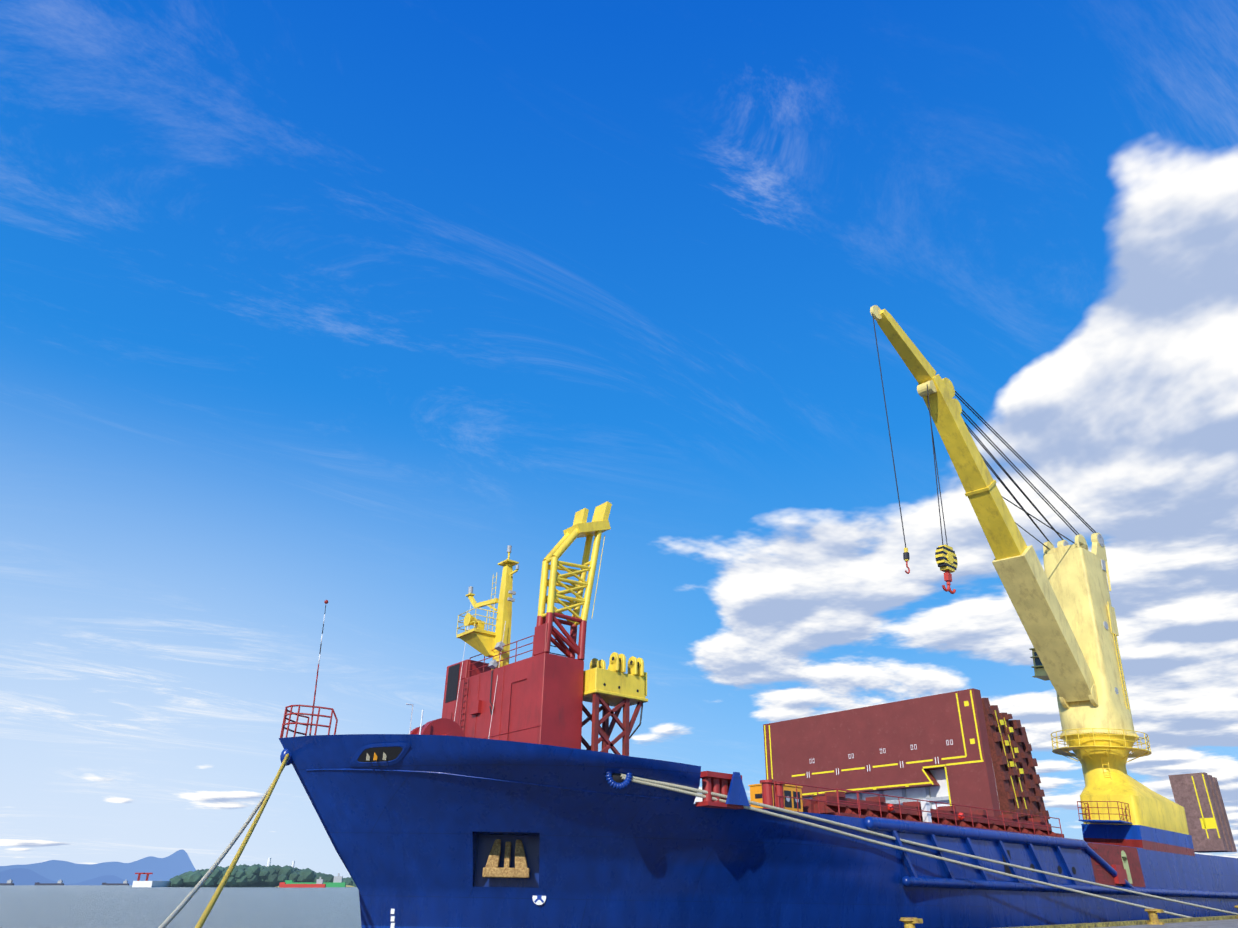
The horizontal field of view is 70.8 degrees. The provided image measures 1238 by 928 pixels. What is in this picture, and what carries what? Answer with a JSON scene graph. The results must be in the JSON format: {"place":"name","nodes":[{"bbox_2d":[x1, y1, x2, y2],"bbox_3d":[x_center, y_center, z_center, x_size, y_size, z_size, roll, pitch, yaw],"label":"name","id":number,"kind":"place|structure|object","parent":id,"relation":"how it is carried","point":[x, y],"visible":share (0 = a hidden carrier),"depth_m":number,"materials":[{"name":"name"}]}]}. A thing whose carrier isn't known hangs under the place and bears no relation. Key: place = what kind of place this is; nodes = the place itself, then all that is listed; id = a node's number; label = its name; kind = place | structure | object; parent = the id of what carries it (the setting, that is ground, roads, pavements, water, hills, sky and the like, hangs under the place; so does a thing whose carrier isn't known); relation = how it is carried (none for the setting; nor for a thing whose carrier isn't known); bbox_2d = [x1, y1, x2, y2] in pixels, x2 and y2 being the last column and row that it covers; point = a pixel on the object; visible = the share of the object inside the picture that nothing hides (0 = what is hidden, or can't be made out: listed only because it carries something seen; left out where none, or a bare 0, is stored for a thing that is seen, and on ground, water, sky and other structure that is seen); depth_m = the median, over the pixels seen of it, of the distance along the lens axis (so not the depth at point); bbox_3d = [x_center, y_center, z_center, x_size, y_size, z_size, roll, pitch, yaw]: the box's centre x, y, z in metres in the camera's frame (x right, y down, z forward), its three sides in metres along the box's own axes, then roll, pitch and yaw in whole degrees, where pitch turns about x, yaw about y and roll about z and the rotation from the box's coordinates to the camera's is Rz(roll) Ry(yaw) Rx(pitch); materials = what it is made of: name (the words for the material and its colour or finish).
{"place":"outdoors","nodes":[
{"label":"outdoors","id":0,"kind":"place"},
{"bbox_2d":[0,868,132,884],"bbox_3d":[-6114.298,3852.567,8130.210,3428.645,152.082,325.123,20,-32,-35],"label":"hills","id":1,"kind":"structure","parent":0,"point":[20,876],"depth_m":8489.05,"materials":[{"name":"blue"}]},
{"bbox_2d":[0,849,195,883],"bbox_3d":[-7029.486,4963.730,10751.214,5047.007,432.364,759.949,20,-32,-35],"label":"hills","id":2,"kind":"structure","parent":0,"point":[176,863],"depth_m":11249.41,"materials":[{"name":"blue"}]},
{"bbox_2d":[0,885,361,927],"bbox_3d":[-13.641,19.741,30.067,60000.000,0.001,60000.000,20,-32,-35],"label":"water surface","id":3,"kind":"object","parent":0,"point":[75,906],"depth_m":199.10,"materials":[{"name":"grey liquid"}]},
{"bbox_2d":[0,879,13,884],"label":"cargo ship","id":4,"kind":"object","parent":3,"relation":"on","point":[10,881],"visible":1,"depth_m":6822.31,"materials":[{"name":"grey paint"}]},
{"bbox_2d":[35,879,63,884],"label":"cargo ship","id":5,"kind":"object","parent":3,"relation":"on","point":[60,882],"visible":1,"depth_m":7245.14,"materials":[{"name":"grey paint"}]},
{"bbox_2d":[102,880,128,884],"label":"cargo ship","id":6,"kind":"object","parent":3,"relation":"on","point":[125,882],"visible":1,"depth_m":7738.51,"materials":[{"name":"grey paint"}]},
{"bbox_2d":[135,873,152,880],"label":"shore cranes","id":7,"kind":"object","parent":3,"relation":"on","point":[139,875],"visible":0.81,"depth_m":1902.41},
{"bbox_2d":[132,858,294,886],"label":"shore buildings","id":8,"kind":"structure","parent":3,"relation":"on","point":[151,884],"depth_m":1839.63,"materials":[{"name":"white paint"}]},
{"bbox_2d":[169,864,356,886],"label":"headland trees","id":9,"kind":"object","parent":3,"relation":"on","point":[254,875],"visible":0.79,"depth_m":1952.17,"materials":[{"name":"green plant"}]},
{"bbox_2d":[279,877,325,887],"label":"coaster","id":10,"kind":"object","parent":3,"relation":"on","point":[319,883],"visible":1,"depth_m":1620.54,"materials":[{"name":"red paint"}]},
{"bbox_2d":[285,873,345,886],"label":"cargo ship","id":11,"kind":"object","parent":3,"relation":"on","point":[337,881],"visible":0.77,"depth_m":1844.57,"materials":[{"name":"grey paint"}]},
{"bbox_2d":[158,305,1237,927],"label":"ship","id":12,"kind":"object","parent":3,"relation":"on","point":[496,795],"visible":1,"depth_m":39.72,"materials":[{"name":"paint"}]},
{"bbox_2d":[0,0,1237,877],"label":"sky","id":13,"kind":"structure","parent":0,"point":[353,305],"materials":[{"name":"blue"}]},
{"bbox_2d":[1096,919,1237,927],"bbox_3d":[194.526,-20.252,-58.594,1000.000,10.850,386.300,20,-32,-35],"label":"quay ground","id":14,"kind":"structure","parent":0,"point":[1231,923],"depth_m":43.63,"materials":[{"name":"concrete"}]},
{"bbox_2d":[899,917,922,927],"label":"bollard","id":15,"kind":"object","parent":14,"relation":"on","point":[909,922],"visible":1,"depth_m":32.66,"materials":[{"name":"yellow metal"}]},
{"bbox_2d":[1002,915,1237,927],"bbox_3d":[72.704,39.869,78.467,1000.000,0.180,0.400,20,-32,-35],"label":"quay kerb","id":16,"kind":"structure","parent":14,"relation":"on","point":[1127,923],"depth_m":43.64,"materials":[{"name":"concrete"}]},
{"bbox_2d":[1144,909,1164,924],"bbox_3d":[27.655,23.384,44.980,0.840,0.720,0.920,20,-32,-35],"label":"bollard","id":17,"kind":"object","parent":14,"relation":"on","point":[1153,917],"visible":0.96,"depth_m":44.83,"materials":[{"name":"yellow metal"}]}
]}

